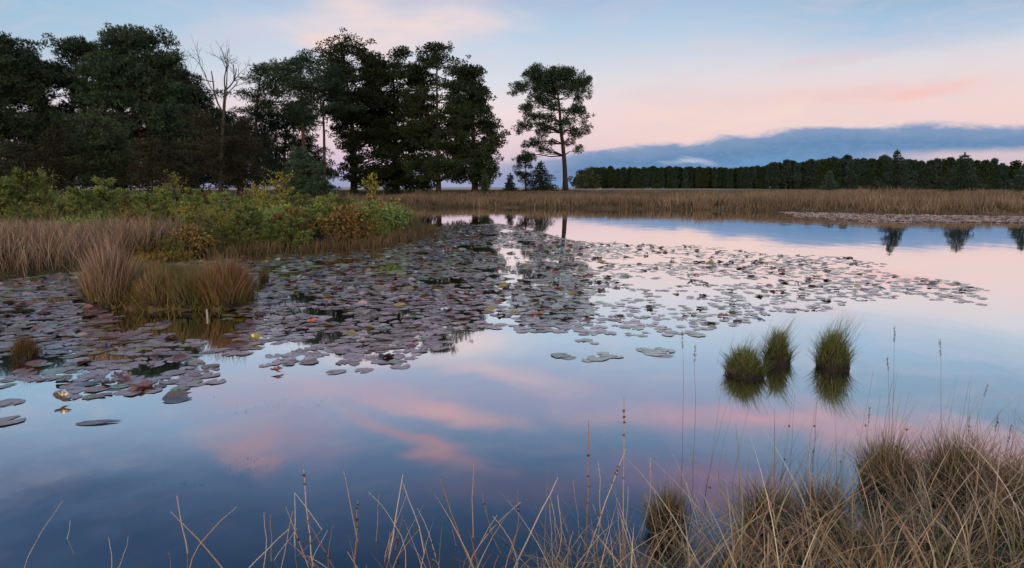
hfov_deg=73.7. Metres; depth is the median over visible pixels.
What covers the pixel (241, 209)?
young pine
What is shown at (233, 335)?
lily pad
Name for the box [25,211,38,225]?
young pine
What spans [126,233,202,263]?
bracken
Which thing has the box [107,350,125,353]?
lily pad
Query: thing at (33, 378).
lily pad
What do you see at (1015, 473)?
sedge tussock
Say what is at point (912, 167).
tree
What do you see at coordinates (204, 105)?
pine tree
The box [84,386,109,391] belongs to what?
lily pad
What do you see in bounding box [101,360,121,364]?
lily pad
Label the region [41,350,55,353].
lily pad
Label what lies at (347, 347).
lily pad
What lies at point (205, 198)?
leafy shrub
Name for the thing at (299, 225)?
birch sapling
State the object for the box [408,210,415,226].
birch sapling
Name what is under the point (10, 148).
tall shrub
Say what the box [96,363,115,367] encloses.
lily pad
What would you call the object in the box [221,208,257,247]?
young pine
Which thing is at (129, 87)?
pine tree
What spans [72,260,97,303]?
grass tussock
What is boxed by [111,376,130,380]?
lily pad
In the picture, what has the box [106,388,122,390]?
lily pad
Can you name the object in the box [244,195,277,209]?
leafy shrub
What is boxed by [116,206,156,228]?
leafy shrub
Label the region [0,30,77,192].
pine tree
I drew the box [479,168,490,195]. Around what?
spruce tree
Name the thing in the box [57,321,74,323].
lily pad
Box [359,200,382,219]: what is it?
young pine
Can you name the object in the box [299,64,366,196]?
pine tree
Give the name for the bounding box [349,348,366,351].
lily pad
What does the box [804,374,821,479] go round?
dry stem
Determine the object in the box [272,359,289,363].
lily pad
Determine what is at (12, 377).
lily pad
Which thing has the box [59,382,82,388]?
lily pad
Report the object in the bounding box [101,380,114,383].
lily pad
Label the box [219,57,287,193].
pine tree
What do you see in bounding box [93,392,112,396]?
lily pad
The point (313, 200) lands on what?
young pine
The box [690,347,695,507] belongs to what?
dry stem
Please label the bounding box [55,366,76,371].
lily pad
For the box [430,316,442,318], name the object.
lily pad
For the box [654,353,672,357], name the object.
lily pad
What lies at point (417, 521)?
dry stem
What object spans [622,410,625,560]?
dry stem
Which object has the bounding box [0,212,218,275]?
dry grass
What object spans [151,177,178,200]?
birch sapling
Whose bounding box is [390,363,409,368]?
lily pad
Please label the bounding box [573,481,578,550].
dry stem
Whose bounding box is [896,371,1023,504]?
sedge tussock
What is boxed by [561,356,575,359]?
lily pad
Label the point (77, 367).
lily pad
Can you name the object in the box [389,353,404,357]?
lily pad
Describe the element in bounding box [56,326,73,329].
lily pad
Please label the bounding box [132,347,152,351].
lily pad
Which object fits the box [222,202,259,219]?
leafy shrub
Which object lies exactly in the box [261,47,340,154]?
pine tree
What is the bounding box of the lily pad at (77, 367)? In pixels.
[71,365,84,369]
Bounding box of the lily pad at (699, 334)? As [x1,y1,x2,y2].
[687,333,705,336]
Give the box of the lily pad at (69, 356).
[58,354,80,358]
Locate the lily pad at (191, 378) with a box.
[184,376,202,379]
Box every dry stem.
[24,500,62,567]
[171,512,222,567]
[177,497,187,552]
[189,507,235,567]
[249,529,288,567]
[263,519,266,567]
[270,514,271,561]
[281,511,292,567]
[286,508,308,567]
[294,493,295,545]
[295,493,321,529]
[303,469,313,565]
[307,522,333,567]
[344,472,357,540]
[354,503,358,558]
[381,505,405,567]
[384,494,406,560]
[388,475,402,558]
[395,520,401,549]
[403,484,424,553]
[417,508,435,555]
[439,477,471,565]
[469,502,520,567]
[472,463,473,537]
[482,494,500,552]
[493,516,517,567]
[510,490,519,554]
[514,477,557,567]
[556,496,561,557]
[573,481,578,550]
[582,449,625,567]
[585,420,589,550]
[593,506,608,544]
[596,462,600,548]
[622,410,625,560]
[624,502,627,563]
[640,459,650,536]
[644,492,659,562]
[644,516,671,566]
[648,460,666,552]
[680,331,683,500]
[680,511,682,549]
[686,483,708,566]
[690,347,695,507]
[690,455,726,561]
[702,409,725,516]
[705,370,723,496]
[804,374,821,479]
[850,407,870,496]
[853,373,872,479]
[888,371,897,490]
[888,391,909,515]
[890,327,895,446]
[925,442,930,509]
[987,425,1011,504]
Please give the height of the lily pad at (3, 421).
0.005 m
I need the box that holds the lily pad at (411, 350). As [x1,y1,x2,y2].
[403,349,419,352]
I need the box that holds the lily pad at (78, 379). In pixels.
[73,377,90,381]
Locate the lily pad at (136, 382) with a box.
[128,378,151,384]
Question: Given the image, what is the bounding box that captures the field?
[62,187,663,189]
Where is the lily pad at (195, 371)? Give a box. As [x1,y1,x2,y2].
[185,370,201,373]
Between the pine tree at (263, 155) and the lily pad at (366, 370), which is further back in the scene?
the pine tree at (263, 155)
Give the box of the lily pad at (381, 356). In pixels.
[378,353,393,358]
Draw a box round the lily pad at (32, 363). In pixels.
[25,360,46,365]
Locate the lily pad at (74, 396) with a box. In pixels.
[65,394,82,398]
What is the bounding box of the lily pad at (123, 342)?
[115,341,131,343]
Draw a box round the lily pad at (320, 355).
[312,353,329,356]
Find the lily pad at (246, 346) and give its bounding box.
[238,344,254,347]
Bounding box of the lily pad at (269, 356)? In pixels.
[265,354,282,358]
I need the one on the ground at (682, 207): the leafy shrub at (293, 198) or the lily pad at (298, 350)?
the leafy shrub at (293, 198)
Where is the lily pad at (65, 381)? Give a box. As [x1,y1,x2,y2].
[55,377,72,382]
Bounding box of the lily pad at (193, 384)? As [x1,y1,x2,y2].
[185,381,205,385]
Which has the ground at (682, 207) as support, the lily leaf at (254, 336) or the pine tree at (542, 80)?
the pine tree at (542, 80)
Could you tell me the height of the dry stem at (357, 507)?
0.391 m
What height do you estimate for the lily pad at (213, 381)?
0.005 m
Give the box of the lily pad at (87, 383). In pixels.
[76,381,100,385]
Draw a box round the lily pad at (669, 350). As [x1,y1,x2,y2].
[661,349,675,351]
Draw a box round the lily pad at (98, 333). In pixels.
[94,330,109,335]
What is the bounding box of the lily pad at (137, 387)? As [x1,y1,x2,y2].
[130,383,152,391]
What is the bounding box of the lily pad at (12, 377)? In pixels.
[0,376,18,380]
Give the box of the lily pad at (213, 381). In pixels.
[205,379,225,383]
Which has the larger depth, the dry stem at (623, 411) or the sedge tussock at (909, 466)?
the sedge tussock at (909, 466)
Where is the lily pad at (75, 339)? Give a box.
[66,338,82,340]
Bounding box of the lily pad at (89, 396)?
[82,393,98,399]
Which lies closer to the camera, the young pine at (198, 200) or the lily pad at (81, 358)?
the lily pad at (81, 358)
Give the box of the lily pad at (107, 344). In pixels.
[102,342,113,347]
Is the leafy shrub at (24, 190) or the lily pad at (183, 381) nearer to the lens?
the lily pad at (183, 381)
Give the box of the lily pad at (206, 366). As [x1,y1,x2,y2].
[201,364,219,368]
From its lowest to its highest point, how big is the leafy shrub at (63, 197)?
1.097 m
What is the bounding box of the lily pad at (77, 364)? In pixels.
[70,361,86,365]
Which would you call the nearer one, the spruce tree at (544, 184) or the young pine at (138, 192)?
the young pine at (138, 192)
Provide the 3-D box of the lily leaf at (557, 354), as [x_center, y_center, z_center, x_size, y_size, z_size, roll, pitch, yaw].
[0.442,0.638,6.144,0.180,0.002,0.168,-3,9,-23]
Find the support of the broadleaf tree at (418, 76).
on the ground at (682, 207)
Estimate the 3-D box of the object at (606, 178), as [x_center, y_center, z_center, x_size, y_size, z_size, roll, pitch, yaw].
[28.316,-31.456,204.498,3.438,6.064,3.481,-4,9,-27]
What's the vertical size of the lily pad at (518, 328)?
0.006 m
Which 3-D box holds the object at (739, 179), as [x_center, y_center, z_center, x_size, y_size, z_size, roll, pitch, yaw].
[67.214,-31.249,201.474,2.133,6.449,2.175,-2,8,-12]
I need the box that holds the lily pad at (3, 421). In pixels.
[0,415,26,425]
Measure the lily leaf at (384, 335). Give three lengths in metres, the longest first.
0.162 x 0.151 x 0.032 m
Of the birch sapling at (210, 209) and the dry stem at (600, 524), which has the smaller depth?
the dry stem at (600, 524)
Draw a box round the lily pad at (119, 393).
[113,389,132,395]
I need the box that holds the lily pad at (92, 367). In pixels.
[83,366,99,369]
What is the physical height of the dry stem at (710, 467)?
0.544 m
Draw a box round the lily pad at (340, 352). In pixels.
[334,350,350,353]
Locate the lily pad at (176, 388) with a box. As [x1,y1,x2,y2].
[170,386,189,390]
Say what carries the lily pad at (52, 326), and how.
on the water
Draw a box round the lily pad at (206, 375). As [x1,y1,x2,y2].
[200,372,219,377]
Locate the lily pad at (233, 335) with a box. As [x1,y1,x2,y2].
[221,334,237,337]
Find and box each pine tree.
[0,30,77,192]
[16,32,107,194]
[47,21,224,196]
[143,48,257,194]
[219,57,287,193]
[231,117,282,197]
[246,101,341,191]
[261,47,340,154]
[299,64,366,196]
[506,62,595,190]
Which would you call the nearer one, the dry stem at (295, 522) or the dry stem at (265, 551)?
the dry stem at (265, 551)
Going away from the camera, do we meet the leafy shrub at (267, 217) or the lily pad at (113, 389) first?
the lily pad at (113, 389)
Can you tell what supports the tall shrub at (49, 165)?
on the ground at (682, 207)
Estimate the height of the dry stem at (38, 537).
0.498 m
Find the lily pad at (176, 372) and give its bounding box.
[160,369,185,375]
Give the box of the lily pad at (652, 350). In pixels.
[642,349,656,352]
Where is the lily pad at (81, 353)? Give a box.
[67,352,87,355]
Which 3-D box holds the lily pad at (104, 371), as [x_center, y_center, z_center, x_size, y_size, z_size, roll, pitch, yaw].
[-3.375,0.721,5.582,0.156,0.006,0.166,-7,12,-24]
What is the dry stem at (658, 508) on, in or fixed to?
on the ground at (682, 207)
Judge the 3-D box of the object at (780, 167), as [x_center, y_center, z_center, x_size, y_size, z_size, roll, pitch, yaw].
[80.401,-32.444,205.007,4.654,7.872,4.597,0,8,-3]
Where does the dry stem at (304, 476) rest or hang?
on the ground at (682, 207)
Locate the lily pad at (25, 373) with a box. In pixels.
[15,371,36,375]
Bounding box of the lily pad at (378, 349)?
[369,347,389,350]
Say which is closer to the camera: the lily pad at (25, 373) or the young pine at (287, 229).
the lily pad at (25, 373)
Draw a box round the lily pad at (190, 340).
[185,339,201,341]
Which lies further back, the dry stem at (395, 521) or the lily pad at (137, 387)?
the lily pad at (137, 387)
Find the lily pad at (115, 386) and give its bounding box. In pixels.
[110,383,133,388]
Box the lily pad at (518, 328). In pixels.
[513,327,529,330]
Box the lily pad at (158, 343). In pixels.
[149,342,163,344]
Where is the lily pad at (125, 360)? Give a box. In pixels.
[114,359,132,362]
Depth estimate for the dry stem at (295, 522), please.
2.85 m
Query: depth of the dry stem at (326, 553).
2.54 m
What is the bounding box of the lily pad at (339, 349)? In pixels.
[332,346,344,350]
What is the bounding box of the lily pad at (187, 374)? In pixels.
[183,372,198,375]
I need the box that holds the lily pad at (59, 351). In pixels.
[48,350,67,353]
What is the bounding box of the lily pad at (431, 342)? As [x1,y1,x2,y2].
[426,339,442,345]
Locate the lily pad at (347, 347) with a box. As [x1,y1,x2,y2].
[340,345,355,349]
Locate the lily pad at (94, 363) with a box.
[88,361,108,365]
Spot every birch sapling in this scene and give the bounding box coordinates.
[31,167,65,204]
[105,188,136,214]
[142,218,155,238]
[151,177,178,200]
[158,169,189,207]
[166,198,194,224]
[181,209,209,230]
[202,202,216,219]
[213,204,235,243]
[251,181,268,203]
[257,170,297,206]
[294,218,313,239]
[361,172,384,207]
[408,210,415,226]
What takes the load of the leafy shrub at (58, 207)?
on the ground at (682, 207)
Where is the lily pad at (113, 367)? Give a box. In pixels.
[106,365,122,369]
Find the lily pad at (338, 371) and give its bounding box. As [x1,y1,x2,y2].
[326,369,345,374]
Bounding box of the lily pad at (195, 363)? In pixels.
[188,361,205,365]
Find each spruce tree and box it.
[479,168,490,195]
[502,173,518,190]
[522,161,560,190]
[819,170,839,190]
[869,149,923,191]
[937,152,991,191]
[1003,164,1023,191]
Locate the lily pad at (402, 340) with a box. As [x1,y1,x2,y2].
[399,338,416,341]
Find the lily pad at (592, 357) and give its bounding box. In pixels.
[588,355,608,360]
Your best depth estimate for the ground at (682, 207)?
11.72 m
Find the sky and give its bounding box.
[0,0,1023,186]
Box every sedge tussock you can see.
[628,447,707,540]
[712,425,852,548]
[761,419,905,541]
[828,392,973,497]
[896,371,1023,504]
[944,386,1023,513]
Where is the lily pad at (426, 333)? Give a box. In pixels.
[420,332,433,335]
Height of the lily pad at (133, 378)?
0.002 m
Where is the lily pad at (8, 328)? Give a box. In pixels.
[4,326,22,329]
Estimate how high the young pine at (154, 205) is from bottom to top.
1.303 m
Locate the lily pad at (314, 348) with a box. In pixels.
[307,346,323,349]
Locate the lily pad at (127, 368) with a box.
[120,366,137,369]
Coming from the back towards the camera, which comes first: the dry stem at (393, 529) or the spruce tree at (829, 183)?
the spruce tree at (829, 183)
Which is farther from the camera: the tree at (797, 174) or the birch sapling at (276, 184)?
the tree at (797, 174)
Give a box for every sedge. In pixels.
[64,255,269,310]
[156,222,455,260]
[350,397,1023,567]
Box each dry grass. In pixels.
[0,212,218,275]
[246,185,1023,214]
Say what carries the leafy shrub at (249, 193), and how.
on the ground at (682, 207)
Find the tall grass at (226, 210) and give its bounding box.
[0,189,424,256]
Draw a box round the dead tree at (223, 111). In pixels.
[154,39,258,191]
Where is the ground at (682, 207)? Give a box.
[0,187,1023,567]
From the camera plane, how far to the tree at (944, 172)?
159.09 m
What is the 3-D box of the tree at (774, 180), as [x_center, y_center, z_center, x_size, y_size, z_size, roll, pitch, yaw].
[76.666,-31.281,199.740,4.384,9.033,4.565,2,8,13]
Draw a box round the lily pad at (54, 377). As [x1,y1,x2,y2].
[45,375,63,379]
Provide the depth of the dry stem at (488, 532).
2.63 m
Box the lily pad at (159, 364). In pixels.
[147,362,164,366]
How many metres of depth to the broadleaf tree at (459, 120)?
65.30 m
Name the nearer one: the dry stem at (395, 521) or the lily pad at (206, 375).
the dry stem at (395, 521)
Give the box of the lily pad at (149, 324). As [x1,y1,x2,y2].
[144,323,161,325]
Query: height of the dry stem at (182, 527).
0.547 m
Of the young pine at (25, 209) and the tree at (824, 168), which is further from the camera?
the tree at (824, 168)
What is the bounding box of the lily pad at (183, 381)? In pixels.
[174,379,190,383]
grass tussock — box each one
[8,331,46,361]
[62,228,147,306]
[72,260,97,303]
[130,263,184,307]
[160,267,211,307]
[173,249,261,307]
[256,267,269,282]
[713,331,779,378]
[756,316,802,365]
[806,306,862,370]
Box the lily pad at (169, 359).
[163,357,178,360]
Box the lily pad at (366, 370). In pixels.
[355,368,373,372]
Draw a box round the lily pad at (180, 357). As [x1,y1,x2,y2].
[173,354,190,360]
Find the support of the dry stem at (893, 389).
on the ground at (682, 207)
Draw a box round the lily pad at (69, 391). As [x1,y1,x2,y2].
[54,389,73,394]
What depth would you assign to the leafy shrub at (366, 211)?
17.76 m
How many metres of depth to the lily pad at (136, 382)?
5.31 m
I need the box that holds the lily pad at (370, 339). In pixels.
[360,338,376,341]
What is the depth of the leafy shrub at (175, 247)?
14.49 m
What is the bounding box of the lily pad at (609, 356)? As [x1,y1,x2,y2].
[599,354,617,357]
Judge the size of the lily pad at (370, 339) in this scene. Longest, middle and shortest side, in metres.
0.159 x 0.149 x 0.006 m
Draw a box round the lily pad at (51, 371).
[42,368,67,373]
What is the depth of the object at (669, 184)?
203.19 m
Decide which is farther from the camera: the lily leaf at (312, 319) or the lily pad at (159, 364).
the lily leaf at (312, 319)
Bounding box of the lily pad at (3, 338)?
[0,336,14,339]
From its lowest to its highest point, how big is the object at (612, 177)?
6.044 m
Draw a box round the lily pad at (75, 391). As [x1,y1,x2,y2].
[71,387,91,393]
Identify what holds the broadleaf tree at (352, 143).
on the ground at (682, 207)
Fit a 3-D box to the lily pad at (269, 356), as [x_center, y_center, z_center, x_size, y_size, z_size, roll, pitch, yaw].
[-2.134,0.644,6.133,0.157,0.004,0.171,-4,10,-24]
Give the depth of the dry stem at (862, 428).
3.31 m
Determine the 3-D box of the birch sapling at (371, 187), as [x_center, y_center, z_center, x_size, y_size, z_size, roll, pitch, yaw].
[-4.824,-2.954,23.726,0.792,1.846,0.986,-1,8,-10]
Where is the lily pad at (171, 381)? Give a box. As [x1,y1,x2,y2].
[159,379,178,383]
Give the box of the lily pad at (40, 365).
[32,362,52,366]
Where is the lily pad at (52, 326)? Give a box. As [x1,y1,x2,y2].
[46,325,64,327]
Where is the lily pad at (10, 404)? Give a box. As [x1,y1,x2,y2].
[0,399,21,406]
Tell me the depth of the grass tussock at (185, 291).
8.33 m
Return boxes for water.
[0,206,1023,567]
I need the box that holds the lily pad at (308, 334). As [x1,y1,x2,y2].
[303,333,313,336]
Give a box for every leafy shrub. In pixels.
[0,192,30,221]
[0,204,43,227]
[4,183,61,201]
[29,201,53,222]
[32,215,83,230]
[40,197,80,219]
[41,185,69,199]
[54,190,71,205]
[56,211,113,223]
[89,204,119,220]
[103,197,145,214]
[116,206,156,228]
[142,209,168,224]
[152,219,225,255]
[153,233,191,253]
[197,187,214,216]
[201,194,251,216]
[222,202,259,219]
[231,184,274,201]
[241,206,282,234]
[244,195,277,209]
[245,190,294,205]
[248,198,299,212]
[255,202,313,227]
[264,203,314,236]
[310,196,380,242]
[368,196,413,234]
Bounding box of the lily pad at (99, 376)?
[88,375,105,379]
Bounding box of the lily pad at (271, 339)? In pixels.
[267,337,283,340]
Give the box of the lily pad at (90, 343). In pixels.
[81,342,98,345]
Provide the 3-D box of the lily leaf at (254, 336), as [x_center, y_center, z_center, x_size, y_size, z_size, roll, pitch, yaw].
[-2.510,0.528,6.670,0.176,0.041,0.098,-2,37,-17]
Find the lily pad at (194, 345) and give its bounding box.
[189,344,201,346]
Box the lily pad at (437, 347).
[430,345,448,348]
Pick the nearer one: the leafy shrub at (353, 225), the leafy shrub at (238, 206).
the leafy shrub at (353, 225)
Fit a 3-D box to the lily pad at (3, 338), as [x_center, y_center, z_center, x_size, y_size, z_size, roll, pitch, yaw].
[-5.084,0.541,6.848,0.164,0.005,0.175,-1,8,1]
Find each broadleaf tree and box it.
[311,27,410,194]
[343,45,451,193]
[389,40,484,194]
[439,63,510,192]
[568,167,599,188]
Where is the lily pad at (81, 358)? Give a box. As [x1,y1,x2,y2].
[72,357,89,360]
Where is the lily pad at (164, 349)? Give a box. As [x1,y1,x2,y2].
[156,348,170,351]
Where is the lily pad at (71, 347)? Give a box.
[61,346,80,348]
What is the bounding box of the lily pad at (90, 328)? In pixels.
[79,327,96,329]
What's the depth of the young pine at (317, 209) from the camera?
17.71 m
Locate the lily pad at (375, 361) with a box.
[371,359,386,363]
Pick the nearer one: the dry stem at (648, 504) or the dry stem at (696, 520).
the dry stem at (696, 520)
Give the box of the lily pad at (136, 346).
[129,344,142,348]
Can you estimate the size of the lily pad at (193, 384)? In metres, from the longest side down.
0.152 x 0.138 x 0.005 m
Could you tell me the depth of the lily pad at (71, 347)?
6.45 m
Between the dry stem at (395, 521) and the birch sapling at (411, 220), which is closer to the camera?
the dry stem at (395, 521)
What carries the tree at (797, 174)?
on the ground at (682, 207)
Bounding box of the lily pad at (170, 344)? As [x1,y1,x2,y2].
[161,342,180,345]
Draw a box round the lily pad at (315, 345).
[311,344,327,346]
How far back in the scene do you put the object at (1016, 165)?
157.43 m
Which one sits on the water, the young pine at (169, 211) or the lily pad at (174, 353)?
the lily pad at (174, 353)
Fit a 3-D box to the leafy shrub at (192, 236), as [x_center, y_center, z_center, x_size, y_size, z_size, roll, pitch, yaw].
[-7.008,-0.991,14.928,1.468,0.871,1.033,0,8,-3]
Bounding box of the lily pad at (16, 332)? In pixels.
[1,331,20,334]
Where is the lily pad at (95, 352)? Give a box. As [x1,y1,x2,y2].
[85,351,102,354]
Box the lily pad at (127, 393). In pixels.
[123,390,141,395]
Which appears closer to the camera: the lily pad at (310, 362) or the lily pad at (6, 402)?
the lily pad at (6, 402)
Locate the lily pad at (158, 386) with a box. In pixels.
[150,384,166,388]
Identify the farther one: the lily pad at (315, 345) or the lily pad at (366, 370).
the lily pad at (315, 345)
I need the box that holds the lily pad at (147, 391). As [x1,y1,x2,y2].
[144,388,162,393]
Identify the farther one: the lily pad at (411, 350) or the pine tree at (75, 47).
the pine tree at (75, 47)
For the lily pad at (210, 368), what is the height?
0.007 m
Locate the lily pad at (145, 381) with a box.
[128,380,152,389]
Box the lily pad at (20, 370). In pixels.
[11,368,33,372]
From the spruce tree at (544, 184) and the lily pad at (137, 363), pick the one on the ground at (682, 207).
the spruce tree at (544, 184)
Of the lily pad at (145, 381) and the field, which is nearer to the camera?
the lily pad at (145, 381)
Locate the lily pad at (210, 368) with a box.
[201,367,219,371]
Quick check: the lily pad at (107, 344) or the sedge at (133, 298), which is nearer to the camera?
the lily pad at (107, 344)
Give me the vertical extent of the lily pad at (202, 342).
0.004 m
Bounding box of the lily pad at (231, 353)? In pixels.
[221,352,237,355]
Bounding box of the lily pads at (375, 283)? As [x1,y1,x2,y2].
[0,223,986,387]
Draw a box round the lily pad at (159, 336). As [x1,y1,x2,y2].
[148,335,166,337]
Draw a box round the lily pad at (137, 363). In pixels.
[127,361,147,365]
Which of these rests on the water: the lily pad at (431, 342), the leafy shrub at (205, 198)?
the lily pad at (431, 342)
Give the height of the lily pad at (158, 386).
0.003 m
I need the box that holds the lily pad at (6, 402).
[0,399,25,405]
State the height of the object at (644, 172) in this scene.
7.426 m
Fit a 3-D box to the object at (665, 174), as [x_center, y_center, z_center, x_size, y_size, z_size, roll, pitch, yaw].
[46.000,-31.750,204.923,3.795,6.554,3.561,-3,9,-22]
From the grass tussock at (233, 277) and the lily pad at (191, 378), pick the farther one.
the grass tussock at (233, 277)
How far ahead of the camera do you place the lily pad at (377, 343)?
6.60 m
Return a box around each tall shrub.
[0,122,104,193]
[0,138,38,190]
[115,132,195,193]
[163,109,244,194]
[209,115,279,194]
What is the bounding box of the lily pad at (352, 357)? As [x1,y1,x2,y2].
[343,355,359,358]
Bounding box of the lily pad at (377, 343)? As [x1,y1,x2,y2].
[375,342,390,345]
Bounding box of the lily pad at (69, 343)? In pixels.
[64,342,80,345]
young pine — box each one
[0,162,58,209]
[0,176,15,208]
[3,203,32,226]
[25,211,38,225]
[58,182,99,218]
[61,108,142,187]
[64,197,97,220]
[85,174,128,212]
[122,191,168,219]
[127,185,155,207]
[156,197,179,224]
[157,190,179,213]
[175,193,209,226]
[176,214,202,230]
[177,185,204,207]
[201,222,226,248]
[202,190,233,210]
[202,207,231,231]
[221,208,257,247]
[231,197,253,209]
[231,205,258,224]
[241,207,265,243]
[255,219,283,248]
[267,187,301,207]
[274,145,341,201]
[275,211,313,247]
[296,193,314,211]
[301,203,329,235]
[309,198,325,208]
[311,188,338,218]
[331,191,357,218]
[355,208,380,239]
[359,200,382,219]
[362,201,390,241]
[511,149,535,188]
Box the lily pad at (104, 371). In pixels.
[90,369,109,374]
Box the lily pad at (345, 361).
[339,359,352,362]
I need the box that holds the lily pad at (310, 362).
[299,360,318,363]
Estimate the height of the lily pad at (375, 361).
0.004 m
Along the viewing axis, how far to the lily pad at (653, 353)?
6.21 m
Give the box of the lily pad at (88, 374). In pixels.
[84,373,105,376]
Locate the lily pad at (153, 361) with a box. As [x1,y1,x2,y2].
[148,359,163,363]
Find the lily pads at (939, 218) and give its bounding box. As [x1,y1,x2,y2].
[778,212,1023,222]
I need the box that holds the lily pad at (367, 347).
[363,346,379,350]
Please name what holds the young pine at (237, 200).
on the ground at (682, 207)
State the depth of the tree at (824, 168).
200.97 m
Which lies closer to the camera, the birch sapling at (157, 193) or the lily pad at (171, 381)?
the lily pad at (171, 381)
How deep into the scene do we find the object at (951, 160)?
159.14 m
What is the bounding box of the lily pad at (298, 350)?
[291,349,304,352]
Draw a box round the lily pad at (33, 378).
[21,376,41,380]
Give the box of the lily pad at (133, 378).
[126,375,144,380]
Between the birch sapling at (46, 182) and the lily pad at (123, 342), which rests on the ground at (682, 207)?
the birch sapling at (46, 182)
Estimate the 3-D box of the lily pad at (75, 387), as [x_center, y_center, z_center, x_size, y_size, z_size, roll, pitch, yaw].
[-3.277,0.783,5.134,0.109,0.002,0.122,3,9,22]
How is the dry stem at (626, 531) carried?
on the ground at (682, 207)
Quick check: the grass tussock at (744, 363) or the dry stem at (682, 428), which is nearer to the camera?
the dry stem at (682, 428)
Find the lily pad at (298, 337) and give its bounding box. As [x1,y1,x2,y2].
[290,336,302,339]
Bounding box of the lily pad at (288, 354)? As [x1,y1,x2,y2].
[281,352,299,356]
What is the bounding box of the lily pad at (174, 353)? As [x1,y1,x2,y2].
[165,351,188,354]
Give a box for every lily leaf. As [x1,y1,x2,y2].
[53,391,71,400]
[75,419,119,424]
[114,370,131,380]
[149,355,159,361]
[162,389,191,402]
[246,333,263,340]
[270,366,282,371]
[307,318,318,321]
[380,334,394,339]
[498,283,508,287]
[551,353,570,356]
[568,291,580,295]
[706,260,715,264]
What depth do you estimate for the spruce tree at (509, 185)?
76.94 m
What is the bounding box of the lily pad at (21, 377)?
[16,375,38,379]
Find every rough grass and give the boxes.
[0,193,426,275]
[60,189,1023,197]
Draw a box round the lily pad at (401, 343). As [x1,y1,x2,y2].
[396,342,408,345]
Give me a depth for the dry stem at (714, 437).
3.27 m
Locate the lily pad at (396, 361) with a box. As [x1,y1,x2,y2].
[387,359,406,363]
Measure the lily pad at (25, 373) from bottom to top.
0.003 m
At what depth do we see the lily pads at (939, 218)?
33.26 m
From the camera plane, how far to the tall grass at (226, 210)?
16.99 m
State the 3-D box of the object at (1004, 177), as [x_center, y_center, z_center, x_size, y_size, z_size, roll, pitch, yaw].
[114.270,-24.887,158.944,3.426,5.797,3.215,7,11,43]
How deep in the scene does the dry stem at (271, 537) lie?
2.71 m
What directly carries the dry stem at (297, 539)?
on the ground at (682, 207)
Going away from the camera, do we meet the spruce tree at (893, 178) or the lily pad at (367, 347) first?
the lily pad at (367, 347)
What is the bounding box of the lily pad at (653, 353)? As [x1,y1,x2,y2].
[642,351,666,355]
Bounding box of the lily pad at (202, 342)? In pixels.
[190,340,207,343]
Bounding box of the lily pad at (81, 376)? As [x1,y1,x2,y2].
[77,374,97,377]
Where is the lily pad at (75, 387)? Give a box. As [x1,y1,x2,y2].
[66,386,83,389]

